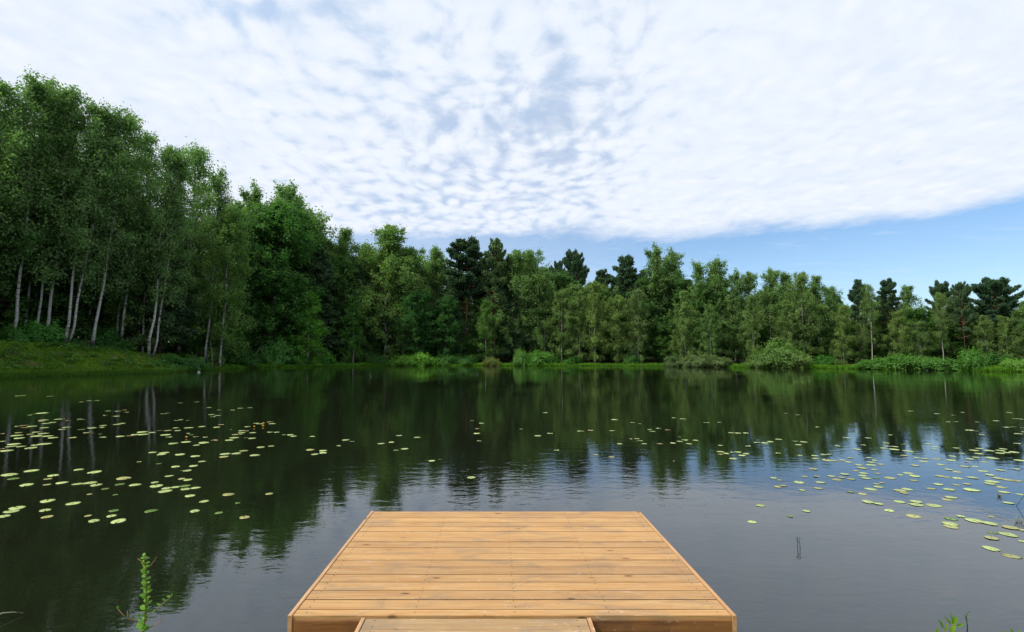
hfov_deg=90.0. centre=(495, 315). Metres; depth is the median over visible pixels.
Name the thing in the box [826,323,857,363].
broadleaf tree
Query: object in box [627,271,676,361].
broadleaf tree
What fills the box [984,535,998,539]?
lily pad
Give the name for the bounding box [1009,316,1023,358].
pine tree
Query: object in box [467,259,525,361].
birch tree
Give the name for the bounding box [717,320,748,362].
broadleaf tree
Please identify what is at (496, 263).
pine tree
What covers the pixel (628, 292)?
birch tree
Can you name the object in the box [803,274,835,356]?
birch tree
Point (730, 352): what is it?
birch tree
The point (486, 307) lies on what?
birch tree
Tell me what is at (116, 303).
birch tree
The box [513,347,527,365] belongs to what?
shrub
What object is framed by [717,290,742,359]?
aspen tree
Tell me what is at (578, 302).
birch tree
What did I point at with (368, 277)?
aspen tree
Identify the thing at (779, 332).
broadleaf tree
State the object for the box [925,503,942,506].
lily pad
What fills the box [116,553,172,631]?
plant
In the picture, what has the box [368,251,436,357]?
tree
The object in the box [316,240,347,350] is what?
birch tree
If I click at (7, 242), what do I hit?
broadleaf tree
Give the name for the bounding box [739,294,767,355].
birch tree
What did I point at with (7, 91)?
birch tree
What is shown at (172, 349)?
broadleaf tree
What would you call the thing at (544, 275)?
birch tree
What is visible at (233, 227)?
birch tree
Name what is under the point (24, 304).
broadleaf tree
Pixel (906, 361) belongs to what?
shrub
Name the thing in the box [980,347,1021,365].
shrub
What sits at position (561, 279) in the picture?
broadleaf tree
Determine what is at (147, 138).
birch tree
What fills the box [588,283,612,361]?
aspen tree
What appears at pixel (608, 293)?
broadleaf tree
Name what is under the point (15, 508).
lily pad
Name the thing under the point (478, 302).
broadleaf tree
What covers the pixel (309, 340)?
birch tree
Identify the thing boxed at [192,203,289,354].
broadleaf tree
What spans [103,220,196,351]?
birch tree
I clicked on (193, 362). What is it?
shrub
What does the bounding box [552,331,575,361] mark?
broadleaf tree
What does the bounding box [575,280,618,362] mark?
birch tree
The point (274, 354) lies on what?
shrub
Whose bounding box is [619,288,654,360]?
birch tree
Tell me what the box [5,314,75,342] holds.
shrub
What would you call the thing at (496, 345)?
broadleaf tree
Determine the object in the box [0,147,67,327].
broadleaf tree
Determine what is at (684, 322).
birch tree
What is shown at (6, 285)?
birch tree
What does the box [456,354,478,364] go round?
shrub
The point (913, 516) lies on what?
lily pad
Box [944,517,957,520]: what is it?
lily pad
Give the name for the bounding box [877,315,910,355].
broadleaf tree
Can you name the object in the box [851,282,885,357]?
birch tree
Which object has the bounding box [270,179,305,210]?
aspen tree
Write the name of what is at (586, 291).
aspen tree
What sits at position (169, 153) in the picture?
birch tree
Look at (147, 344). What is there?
broadleaf tree
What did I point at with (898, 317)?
birch tree
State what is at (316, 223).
aspen tree
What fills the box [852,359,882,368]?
shrub
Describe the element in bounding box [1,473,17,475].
lily pad
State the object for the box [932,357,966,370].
shrub
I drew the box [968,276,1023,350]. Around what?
pine tree
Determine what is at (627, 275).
pine tree
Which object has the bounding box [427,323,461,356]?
broadleaf tree
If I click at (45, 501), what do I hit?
lily pad
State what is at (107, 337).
shrub
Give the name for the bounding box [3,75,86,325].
birch tree
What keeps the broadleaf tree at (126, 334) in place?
on the ground at (648, 360)
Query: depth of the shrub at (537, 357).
96.31 m
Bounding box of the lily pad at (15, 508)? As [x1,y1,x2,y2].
[9,506,25,509]
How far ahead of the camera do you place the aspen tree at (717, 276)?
91.69 m
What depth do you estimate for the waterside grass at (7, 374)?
50.79 m
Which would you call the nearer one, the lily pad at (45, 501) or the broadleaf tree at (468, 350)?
the lily pad at (45, 501)
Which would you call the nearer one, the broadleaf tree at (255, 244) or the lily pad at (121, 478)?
the lily pad at (121, 478)
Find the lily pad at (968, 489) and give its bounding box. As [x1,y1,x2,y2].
[963,488,980,490]
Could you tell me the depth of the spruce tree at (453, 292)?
102.08 m
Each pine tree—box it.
[439,235,493,346]
[479,238,508,358]
[548,260,566,313]
[562,248,589,332]
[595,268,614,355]
[609,252,645,338]
[847,279,868,361]
[873,278,903,356]
[924,280,953,356]
[946,281,978,349]
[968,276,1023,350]
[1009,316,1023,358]
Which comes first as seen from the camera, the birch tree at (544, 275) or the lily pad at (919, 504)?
the lily pad at (919, 504)
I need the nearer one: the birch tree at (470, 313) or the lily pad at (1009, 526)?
the lily pad at (1009, 526)
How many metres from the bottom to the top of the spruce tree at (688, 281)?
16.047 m
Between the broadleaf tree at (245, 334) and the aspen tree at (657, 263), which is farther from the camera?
the aspen tree at (657, 263)
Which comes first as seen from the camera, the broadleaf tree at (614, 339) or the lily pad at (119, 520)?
the lily pad at (119, 520)
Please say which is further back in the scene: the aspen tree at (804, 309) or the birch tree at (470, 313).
the birch tree at (470, 313)
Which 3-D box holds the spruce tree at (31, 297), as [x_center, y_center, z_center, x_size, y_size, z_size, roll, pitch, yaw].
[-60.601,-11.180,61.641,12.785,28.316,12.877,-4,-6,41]
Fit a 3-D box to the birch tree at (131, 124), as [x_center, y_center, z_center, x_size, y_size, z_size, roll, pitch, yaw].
[-45.319,-10.793,60.443,11.537,29.326,10.932,-2,-5,26]
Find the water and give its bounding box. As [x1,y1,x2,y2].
[0,366,1023,631]
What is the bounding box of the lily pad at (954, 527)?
[943,524,958,528]
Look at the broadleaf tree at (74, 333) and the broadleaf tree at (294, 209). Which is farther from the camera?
the broadleaf tree at (294, 209)
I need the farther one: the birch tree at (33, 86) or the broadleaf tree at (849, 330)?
the broadleaf tree at (849, 330)
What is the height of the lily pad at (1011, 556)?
0.004 m
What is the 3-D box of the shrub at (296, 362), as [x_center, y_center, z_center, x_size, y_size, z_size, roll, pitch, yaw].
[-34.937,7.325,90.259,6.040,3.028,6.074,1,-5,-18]
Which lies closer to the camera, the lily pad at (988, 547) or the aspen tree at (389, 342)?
the lily pad at (988, 547)
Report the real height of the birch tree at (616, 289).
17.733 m
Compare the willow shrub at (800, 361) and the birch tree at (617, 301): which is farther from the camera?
the birch tree at (617, 301)
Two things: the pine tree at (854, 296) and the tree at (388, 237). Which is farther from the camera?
the tree at (388, 237)
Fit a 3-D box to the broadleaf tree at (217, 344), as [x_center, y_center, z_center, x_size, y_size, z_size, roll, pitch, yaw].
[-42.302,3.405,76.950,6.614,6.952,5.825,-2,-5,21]
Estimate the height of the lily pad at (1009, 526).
0.004 m
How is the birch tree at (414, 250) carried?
on the ground at (648, 360)
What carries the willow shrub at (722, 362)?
on the ground at (648, 360)
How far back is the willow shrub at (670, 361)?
88.19 m
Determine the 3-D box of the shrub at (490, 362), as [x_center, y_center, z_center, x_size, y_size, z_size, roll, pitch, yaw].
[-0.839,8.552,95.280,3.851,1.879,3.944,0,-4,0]
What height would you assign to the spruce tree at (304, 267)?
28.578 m
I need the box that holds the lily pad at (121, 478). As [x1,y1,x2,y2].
[116,477,131,479]
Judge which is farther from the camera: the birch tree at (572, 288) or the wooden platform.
the birch tree at (572, 288)
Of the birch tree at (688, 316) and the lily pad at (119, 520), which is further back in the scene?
the birch tree at (688, 316)
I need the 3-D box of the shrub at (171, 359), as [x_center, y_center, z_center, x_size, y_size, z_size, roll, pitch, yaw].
[-40.349,5.379,63.693,3.252,1.861,3.313,0,-4,4]
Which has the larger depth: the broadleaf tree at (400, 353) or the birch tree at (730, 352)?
the broadleaf tree at (400, 353)
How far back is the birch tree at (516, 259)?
101.03 m
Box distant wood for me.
[5,284,1008,356]
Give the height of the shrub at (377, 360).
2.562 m
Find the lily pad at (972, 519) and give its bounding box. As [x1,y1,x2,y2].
[964,518,981,522]
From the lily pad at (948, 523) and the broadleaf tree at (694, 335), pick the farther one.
the broadleaf tree at (694, 335)
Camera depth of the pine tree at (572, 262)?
108.87 m
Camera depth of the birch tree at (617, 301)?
97.21 m
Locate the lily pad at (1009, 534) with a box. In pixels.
[998,531,1018,536]
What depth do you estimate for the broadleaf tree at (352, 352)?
101.45 m
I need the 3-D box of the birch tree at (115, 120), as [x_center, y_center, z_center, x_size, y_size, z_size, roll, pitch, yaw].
[-46.505,-10.831,58.915,9.646,28.878,9.160,9,-5,-20]
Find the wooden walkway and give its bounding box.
[355,618,595,631]
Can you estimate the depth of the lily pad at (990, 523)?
5.97 m
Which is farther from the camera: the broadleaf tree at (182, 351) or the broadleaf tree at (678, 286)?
the broadleaf tree at (678, 286)
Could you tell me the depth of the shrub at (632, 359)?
94.57 m
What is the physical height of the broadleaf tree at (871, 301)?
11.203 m
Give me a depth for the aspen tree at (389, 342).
102.91 m
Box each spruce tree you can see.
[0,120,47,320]
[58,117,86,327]
[123,201,202,354]
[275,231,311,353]
[293,244,350,353]
[335,256,369,360]
[342,264,377,353]
[432,280,467,355]
[486,256,531,361]
[639,270,647,357]
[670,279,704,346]
[828,295,842,339]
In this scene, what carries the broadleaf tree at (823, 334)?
on the ground at (648, 360)
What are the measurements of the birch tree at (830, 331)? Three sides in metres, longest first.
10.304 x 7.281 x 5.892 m
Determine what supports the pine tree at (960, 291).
on the ground at (648, 360)
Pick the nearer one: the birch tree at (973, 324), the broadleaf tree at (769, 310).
the birch tree at (973, 324)
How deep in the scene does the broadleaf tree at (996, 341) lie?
72.43 m
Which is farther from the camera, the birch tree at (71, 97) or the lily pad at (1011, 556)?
the birch tree at (71, 97)
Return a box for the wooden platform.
[287,511,736,631]
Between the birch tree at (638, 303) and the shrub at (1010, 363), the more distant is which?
the birch tree at (638, 303)
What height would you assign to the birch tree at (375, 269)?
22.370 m
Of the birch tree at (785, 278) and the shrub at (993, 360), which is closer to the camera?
the shrub at (993, 360)
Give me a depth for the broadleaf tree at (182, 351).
74.01 m
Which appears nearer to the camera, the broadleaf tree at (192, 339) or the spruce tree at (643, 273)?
the broadleaf tree at (192, 339)
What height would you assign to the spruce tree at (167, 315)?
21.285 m
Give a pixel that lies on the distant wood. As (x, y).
(382, 355)
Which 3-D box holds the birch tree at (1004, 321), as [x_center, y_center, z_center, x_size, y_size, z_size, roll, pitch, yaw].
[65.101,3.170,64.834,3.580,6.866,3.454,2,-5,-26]
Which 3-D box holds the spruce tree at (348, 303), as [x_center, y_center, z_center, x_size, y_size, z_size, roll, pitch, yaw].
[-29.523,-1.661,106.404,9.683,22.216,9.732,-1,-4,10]
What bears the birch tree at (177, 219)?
on the ground at (648, 360)
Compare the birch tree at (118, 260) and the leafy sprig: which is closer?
the leafy sprig
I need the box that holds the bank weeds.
[0,339,215,370]
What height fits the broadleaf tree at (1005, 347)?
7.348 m
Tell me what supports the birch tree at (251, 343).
on the ground at (648, 360)
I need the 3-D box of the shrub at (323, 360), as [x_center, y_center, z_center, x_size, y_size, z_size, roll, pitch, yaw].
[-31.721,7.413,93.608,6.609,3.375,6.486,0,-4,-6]
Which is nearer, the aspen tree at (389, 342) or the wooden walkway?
the wooden walkway
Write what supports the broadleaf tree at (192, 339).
on the ground at (648, 360)
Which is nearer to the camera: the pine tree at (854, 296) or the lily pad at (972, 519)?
the lily pad at (972, 519)
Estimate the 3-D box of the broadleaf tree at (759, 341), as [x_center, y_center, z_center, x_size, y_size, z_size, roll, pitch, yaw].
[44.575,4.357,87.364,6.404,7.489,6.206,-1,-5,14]
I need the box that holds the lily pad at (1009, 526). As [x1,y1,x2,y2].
[1001,525,1020,528]
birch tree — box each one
[0,64,82,328]
[0,77,63,282]
[0,82,114,325]
[0,161,50,300]
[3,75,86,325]
[4,87,94,324]
[35,96,132,342]
[48,102,174,347]
[49,100,150,342]
[66,226,143,345]
[67,128,138,341]
[79,155,150,335]
[84,130,189,340]
[87,197,165,349]
[90,202,153,334]
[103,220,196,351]
[117,143,212,357]
[134,149,208,356]
[145,136,241,354]
[147,230,203,352]
[182,166,254,362]
[187,254,220,357]
[189,202,258,366]
[230,199,261,350]
[232,209,286,349]
[265,186,330,243]
[286,291,333,365]
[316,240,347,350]
[331,225,369,358]
[335,294,374,363]
[352,256,398,355]
[388,245,439,351]
[420,243,448,357]
[436,284,477,357]
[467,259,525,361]
[467,298,498,359]
[484,249,541,361]
[512,248,551,352]
[519,268,558,356]
[528,266,560,359]
[539,287,581,362]
[553,282,589,355]
[565,289,596,359]
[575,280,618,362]
[602,294,631,362]
[607,280,650,360]
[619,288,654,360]
[619,290,649,357]
[666,289,702,360]
[671,290,700,356]
[693,304,728,357]
[715,295,748,362]
[728,271,771,358]
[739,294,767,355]
[752,267,792,352]
[770,299,806,350]
[772,271,802,350]
[778,270,829,354]
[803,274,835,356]
[812,306,831,355]
[818,286,852,358]
[825,304,858,364]
[827,304,863,354]
[850,320,876,361]
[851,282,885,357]
[881,308,918,357]
[889,284,924,350]
[902,321,935,358]
[923,313,942,359]
[928,292,955,360]
[951,325,972,353]
[959,318,991,353]
[970,314,1001,361]
[992,316,1023,360]
[1009,300,1023,356]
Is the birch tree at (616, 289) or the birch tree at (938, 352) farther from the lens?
the birch tree at (616, 289)
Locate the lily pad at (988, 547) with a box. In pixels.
[982,545,1000,550]
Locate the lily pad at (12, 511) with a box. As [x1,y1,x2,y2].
[3,509,19,512]
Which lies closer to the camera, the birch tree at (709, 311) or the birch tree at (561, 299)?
the birch tree at (709, 311)
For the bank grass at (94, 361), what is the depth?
52.80 m
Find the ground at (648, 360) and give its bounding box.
[0,344,1022,377]
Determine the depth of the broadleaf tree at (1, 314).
58.03 m
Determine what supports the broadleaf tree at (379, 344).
on the ground at (648, 360)
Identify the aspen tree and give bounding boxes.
[237,177,274,294]
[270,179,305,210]
[285,212,339,343]
[295,208,333,273]
[353,239,378,360]
[370,245,410,358]
[417,266,444,357]
[519,266,552,353]
[582,282,591,360]
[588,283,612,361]
[642,241,674,361]
[663,246,684,357]
[687,259,712,350]
[707,256,733,356]
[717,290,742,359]
[723,267,753,363]
[797,289,815,349]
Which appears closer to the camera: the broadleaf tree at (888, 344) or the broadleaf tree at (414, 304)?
the broadleaf tree at (888, 344)
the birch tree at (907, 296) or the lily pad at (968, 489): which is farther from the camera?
the birch tree at (907, 296)
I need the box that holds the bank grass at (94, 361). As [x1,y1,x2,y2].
[0,341,216,372]
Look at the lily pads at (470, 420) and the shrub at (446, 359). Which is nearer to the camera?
the lily pads at (470, 420)
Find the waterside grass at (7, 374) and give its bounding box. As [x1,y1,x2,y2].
[0,364,261,377]
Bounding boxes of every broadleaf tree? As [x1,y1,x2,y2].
[0,127,56,310]
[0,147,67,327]
[0,149,102,339]
[0,165,133,341]
[0,312,22,340]
[65,321,79,341]
[76,301,111,339]
[116,318,134,346]
[130,219,253,353]
[131,316,167,352]
[166,320,208,357]
[168,295,203,353]
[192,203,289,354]
[196,209,269,359]
[196,317,237,361]
[219,203,333,362]
[220,320,251,355]
[234,197,326,359]
[243,327,263,357]
[302,205,339,239]
[318,252,375,360]
[338,335,367,362]
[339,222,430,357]
[363,326,386,357]
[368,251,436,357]
[391,331,401,358]
[393,288,441,356]
[417,337,437,357]
[422,293,470,357]
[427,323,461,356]
[459,334,479,356]
[462,277,511,360]
[465,288,500,358]
[478,333,501,359]
[507,323,535,358]
[528,268,591,356]
[535,327,552,353]
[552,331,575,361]
[578,323,607,361]
[586,290,630,361]
[603,336,626,361]
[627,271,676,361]
[627,336,637,355]
[642,268,687,353]
[645,278,702,357]
[645,325,684,362]
[683,332,703,355]
[688,282,732,358]
[702,278,745,346]
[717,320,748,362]
[738,320,779,354]
[754,291,776,353]
[759,321,795,348]
[763,297,814,349]
[797,325,825,360]
[813,333,833,357]
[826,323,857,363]
[831,319,874,362]
[856,323,883,360]
[861,299,893,355]
[863,315,895,359]
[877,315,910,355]
[891,306,939,359]
[926,309,985,360]
[983,328,1007,352]
[988,314,1023,358]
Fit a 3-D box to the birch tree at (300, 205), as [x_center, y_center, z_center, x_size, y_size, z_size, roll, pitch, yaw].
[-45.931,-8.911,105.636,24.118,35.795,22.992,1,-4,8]
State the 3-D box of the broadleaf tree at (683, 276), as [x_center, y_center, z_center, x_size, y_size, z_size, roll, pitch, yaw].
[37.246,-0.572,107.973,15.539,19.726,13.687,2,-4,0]
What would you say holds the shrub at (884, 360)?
on the ground at (648, 360)
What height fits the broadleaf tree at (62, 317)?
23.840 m
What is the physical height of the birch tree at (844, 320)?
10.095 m
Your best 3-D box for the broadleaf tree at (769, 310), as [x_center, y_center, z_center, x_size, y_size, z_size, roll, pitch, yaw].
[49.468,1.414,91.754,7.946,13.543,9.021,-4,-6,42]
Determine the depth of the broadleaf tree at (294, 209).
90.16 m
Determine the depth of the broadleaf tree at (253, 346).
89.33 m
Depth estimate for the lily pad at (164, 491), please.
7.35 m
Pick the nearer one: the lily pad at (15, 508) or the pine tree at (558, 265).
the lily pad at (15, 508)
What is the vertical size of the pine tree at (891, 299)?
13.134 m
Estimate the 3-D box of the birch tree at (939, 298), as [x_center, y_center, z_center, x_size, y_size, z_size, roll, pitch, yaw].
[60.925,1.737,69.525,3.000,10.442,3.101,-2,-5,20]
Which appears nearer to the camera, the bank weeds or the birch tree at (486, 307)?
the bank weeds
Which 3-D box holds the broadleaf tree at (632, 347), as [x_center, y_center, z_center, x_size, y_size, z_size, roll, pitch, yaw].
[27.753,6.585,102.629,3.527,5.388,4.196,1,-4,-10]
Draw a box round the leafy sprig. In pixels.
[936,613,963,631]
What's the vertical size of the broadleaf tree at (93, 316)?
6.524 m
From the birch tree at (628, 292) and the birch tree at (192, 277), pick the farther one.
the birch tree at (628, 292)
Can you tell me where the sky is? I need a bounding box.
[0,0,1023,341]
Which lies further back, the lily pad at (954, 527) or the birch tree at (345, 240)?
the birch tree at (345, 240)
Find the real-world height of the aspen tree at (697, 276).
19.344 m
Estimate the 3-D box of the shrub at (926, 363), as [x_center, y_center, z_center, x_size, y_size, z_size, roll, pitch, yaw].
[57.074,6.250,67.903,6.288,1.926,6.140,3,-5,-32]
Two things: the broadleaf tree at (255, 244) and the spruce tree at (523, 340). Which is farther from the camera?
the spruce tree at (523, 340)
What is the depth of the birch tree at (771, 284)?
87.55 m
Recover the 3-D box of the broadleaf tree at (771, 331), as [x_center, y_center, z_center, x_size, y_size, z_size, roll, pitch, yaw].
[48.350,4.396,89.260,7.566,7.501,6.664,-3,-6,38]
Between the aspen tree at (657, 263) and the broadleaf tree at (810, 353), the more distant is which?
the aspen tree at (657, 263)
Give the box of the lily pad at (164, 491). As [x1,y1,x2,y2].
[158,489,171,492]
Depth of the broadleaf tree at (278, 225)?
87.73 m
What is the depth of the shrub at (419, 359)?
94.27 m
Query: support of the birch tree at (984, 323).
on the ground at (648, 360)
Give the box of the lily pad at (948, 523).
[942,521,958,525]
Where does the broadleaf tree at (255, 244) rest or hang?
on the ground at (648, 360)
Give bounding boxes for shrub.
[0,323,44,343]
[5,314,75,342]
[85,322,124,347]
[157,352,182,365]
[178,352,211,369]
[224,346,261,366]
[257,331,297,365]
[285,350,312,365]
[306,350,337,365]
[363,352,389,364]
[386,354,420,365]
[403,350,442,365]
[433,353,457,365]
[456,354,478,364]
[481,357,500,365]
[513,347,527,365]
[526,348,562,365]
[562,355,584,363]
[622,354,643,363]
[661,354,680,366]
[676,354,701,366]
[690,353,717,366]
[710,356,734,366]
[741,351,778,367]
[751,337,802,368]
[778,348,814,368]
[811,353,839,364]
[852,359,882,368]
[863,354,910,368]
[877,353,936,369]
[905,356,951,370]
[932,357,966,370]
[955,346,989,370]
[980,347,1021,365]
[997,358,1023,370]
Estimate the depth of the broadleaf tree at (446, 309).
98.32 m
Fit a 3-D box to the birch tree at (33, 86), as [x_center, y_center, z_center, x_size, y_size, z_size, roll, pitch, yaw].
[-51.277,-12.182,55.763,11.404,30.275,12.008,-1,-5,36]
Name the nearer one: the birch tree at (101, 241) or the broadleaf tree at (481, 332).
the birch tree at (101, 241)
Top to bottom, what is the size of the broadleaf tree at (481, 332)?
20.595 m
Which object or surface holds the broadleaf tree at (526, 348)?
on the ground at (648, 360)
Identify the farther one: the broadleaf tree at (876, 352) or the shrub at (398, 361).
the shrub at (398, 361)
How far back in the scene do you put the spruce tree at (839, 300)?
98.09 m
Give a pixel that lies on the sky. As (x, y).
(842, 142)
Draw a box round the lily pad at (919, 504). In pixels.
[908,503,923,505]
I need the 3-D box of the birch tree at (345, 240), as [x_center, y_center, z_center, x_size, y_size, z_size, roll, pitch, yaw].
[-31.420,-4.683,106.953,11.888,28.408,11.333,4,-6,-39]
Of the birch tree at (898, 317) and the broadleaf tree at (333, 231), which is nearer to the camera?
the birch tree at (898, 317)
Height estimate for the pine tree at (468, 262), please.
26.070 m
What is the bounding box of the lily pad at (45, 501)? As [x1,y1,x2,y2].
[40,499,55,502]
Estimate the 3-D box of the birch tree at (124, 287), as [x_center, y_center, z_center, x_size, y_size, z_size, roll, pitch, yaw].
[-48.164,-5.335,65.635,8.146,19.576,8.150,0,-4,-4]
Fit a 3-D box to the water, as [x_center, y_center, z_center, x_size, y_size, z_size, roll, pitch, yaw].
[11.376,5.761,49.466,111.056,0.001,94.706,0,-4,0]
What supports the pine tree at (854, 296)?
on the ground at (648, 360)
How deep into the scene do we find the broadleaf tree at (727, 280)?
99.93 m
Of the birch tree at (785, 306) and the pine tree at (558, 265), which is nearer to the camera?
the birch tree at (785, 306)
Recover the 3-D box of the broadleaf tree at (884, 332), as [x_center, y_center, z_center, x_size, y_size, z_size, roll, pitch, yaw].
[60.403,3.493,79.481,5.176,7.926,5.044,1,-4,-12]
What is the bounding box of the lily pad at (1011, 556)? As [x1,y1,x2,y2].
[1001,553,1021,558]
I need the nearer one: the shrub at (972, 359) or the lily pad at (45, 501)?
the lily pad at (45, 501)
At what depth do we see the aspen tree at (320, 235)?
100.70 m
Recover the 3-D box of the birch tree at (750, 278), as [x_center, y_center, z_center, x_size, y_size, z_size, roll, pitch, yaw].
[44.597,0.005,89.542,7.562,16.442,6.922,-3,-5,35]
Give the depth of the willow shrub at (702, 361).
84.41 m
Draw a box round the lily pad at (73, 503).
[66,501,80,504]
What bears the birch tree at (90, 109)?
on the ground at (648, 360)
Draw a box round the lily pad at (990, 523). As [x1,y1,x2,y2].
[980,521,996,524]
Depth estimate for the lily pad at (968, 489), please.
7.44 m
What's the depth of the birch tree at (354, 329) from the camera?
97.44 m
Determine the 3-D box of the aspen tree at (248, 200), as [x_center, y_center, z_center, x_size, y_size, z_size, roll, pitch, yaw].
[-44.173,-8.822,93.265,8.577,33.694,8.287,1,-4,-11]
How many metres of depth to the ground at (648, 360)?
58.64 m
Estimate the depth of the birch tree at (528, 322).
102.54 m
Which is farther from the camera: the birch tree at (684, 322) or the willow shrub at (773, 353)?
the birch tree at (684, 322)
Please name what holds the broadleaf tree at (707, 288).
on the ground at (648, 360)
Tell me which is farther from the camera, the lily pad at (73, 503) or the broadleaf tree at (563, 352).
the broadleaf tree at (563, 352)
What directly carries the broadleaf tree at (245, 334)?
on the ground at (648, 360)
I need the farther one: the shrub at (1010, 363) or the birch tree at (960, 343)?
the birch tree at (960, 343)
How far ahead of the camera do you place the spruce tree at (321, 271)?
96.36 m
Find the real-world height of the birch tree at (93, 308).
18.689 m
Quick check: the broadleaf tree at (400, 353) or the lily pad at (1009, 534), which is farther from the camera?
the broadleaf tree at (400, 353)
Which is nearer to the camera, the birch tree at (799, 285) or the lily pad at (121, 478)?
the lily pad at (121, 478)
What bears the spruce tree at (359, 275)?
on the ground at (648, 360)
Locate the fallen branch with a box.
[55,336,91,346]
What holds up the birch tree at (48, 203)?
on the ground at (648, 360)
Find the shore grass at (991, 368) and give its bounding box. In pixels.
[208,362,1023,371]
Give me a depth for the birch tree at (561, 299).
98.96 m
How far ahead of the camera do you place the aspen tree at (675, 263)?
99.87 m
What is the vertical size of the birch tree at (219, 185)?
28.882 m
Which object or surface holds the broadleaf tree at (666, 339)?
on the ground at (648, 360)
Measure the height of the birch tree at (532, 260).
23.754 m
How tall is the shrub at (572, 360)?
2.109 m
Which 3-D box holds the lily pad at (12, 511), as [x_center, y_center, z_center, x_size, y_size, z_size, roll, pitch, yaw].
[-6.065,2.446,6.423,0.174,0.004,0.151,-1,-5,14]
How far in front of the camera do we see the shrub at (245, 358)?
78.78 m
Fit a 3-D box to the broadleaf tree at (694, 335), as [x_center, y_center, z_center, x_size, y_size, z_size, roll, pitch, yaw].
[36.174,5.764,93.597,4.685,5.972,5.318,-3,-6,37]
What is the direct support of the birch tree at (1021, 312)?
on the ground at (648, 360)
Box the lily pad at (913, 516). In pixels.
[906,514,921,517]
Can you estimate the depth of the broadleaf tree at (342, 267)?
101.56 m
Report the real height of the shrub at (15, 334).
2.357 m
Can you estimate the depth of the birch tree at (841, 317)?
77.62 m
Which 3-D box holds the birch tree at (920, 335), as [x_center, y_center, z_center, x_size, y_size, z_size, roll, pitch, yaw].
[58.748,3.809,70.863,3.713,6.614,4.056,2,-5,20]
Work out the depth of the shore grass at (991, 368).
84.63 m
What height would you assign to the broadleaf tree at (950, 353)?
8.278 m
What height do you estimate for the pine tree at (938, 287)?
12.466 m
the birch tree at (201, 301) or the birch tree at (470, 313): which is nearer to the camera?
the birch tree at (201, 301)
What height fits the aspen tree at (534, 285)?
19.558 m
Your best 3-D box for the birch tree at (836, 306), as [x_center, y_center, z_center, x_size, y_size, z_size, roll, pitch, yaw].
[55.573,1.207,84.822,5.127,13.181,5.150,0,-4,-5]
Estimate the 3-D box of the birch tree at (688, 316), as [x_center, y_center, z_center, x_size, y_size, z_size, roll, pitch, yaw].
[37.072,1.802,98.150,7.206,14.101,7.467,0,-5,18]
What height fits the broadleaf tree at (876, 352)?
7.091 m
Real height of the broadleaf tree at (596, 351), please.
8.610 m
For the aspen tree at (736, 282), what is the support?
on the ground at (648, 360)
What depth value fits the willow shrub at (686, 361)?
86.11 m
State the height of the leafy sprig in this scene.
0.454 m
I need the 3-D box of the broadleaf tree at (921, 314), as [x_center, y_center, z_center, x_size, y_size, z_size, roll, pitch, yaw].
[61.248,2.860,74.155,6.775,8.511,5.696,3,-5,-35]
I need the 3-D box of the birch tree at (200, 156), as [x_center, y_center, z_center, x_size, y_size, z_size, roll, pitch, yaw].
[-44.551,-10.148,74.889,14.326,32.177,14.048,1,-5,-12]
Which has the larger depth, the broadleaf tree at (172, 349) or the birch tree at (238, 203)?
the birch tree at (238, 203)
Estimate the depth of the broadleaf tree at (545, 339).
104.14 m
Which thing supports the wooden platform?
in the water
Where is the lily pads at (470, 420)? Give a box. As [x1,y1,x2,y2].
[0,395,1023,503]
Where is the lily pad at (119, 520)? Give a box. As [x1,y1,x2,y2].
[110,518,125,522]
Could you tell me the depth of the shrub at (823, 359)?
79.23 m
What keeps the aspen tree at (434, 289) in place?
on the ground at (648, 360)
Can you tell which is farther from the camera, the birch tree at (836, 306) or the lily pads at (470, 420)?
the birch tree at (836, 306)
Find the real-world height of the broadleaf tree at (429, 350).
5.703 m
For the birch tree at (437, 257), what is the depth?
106.78 m

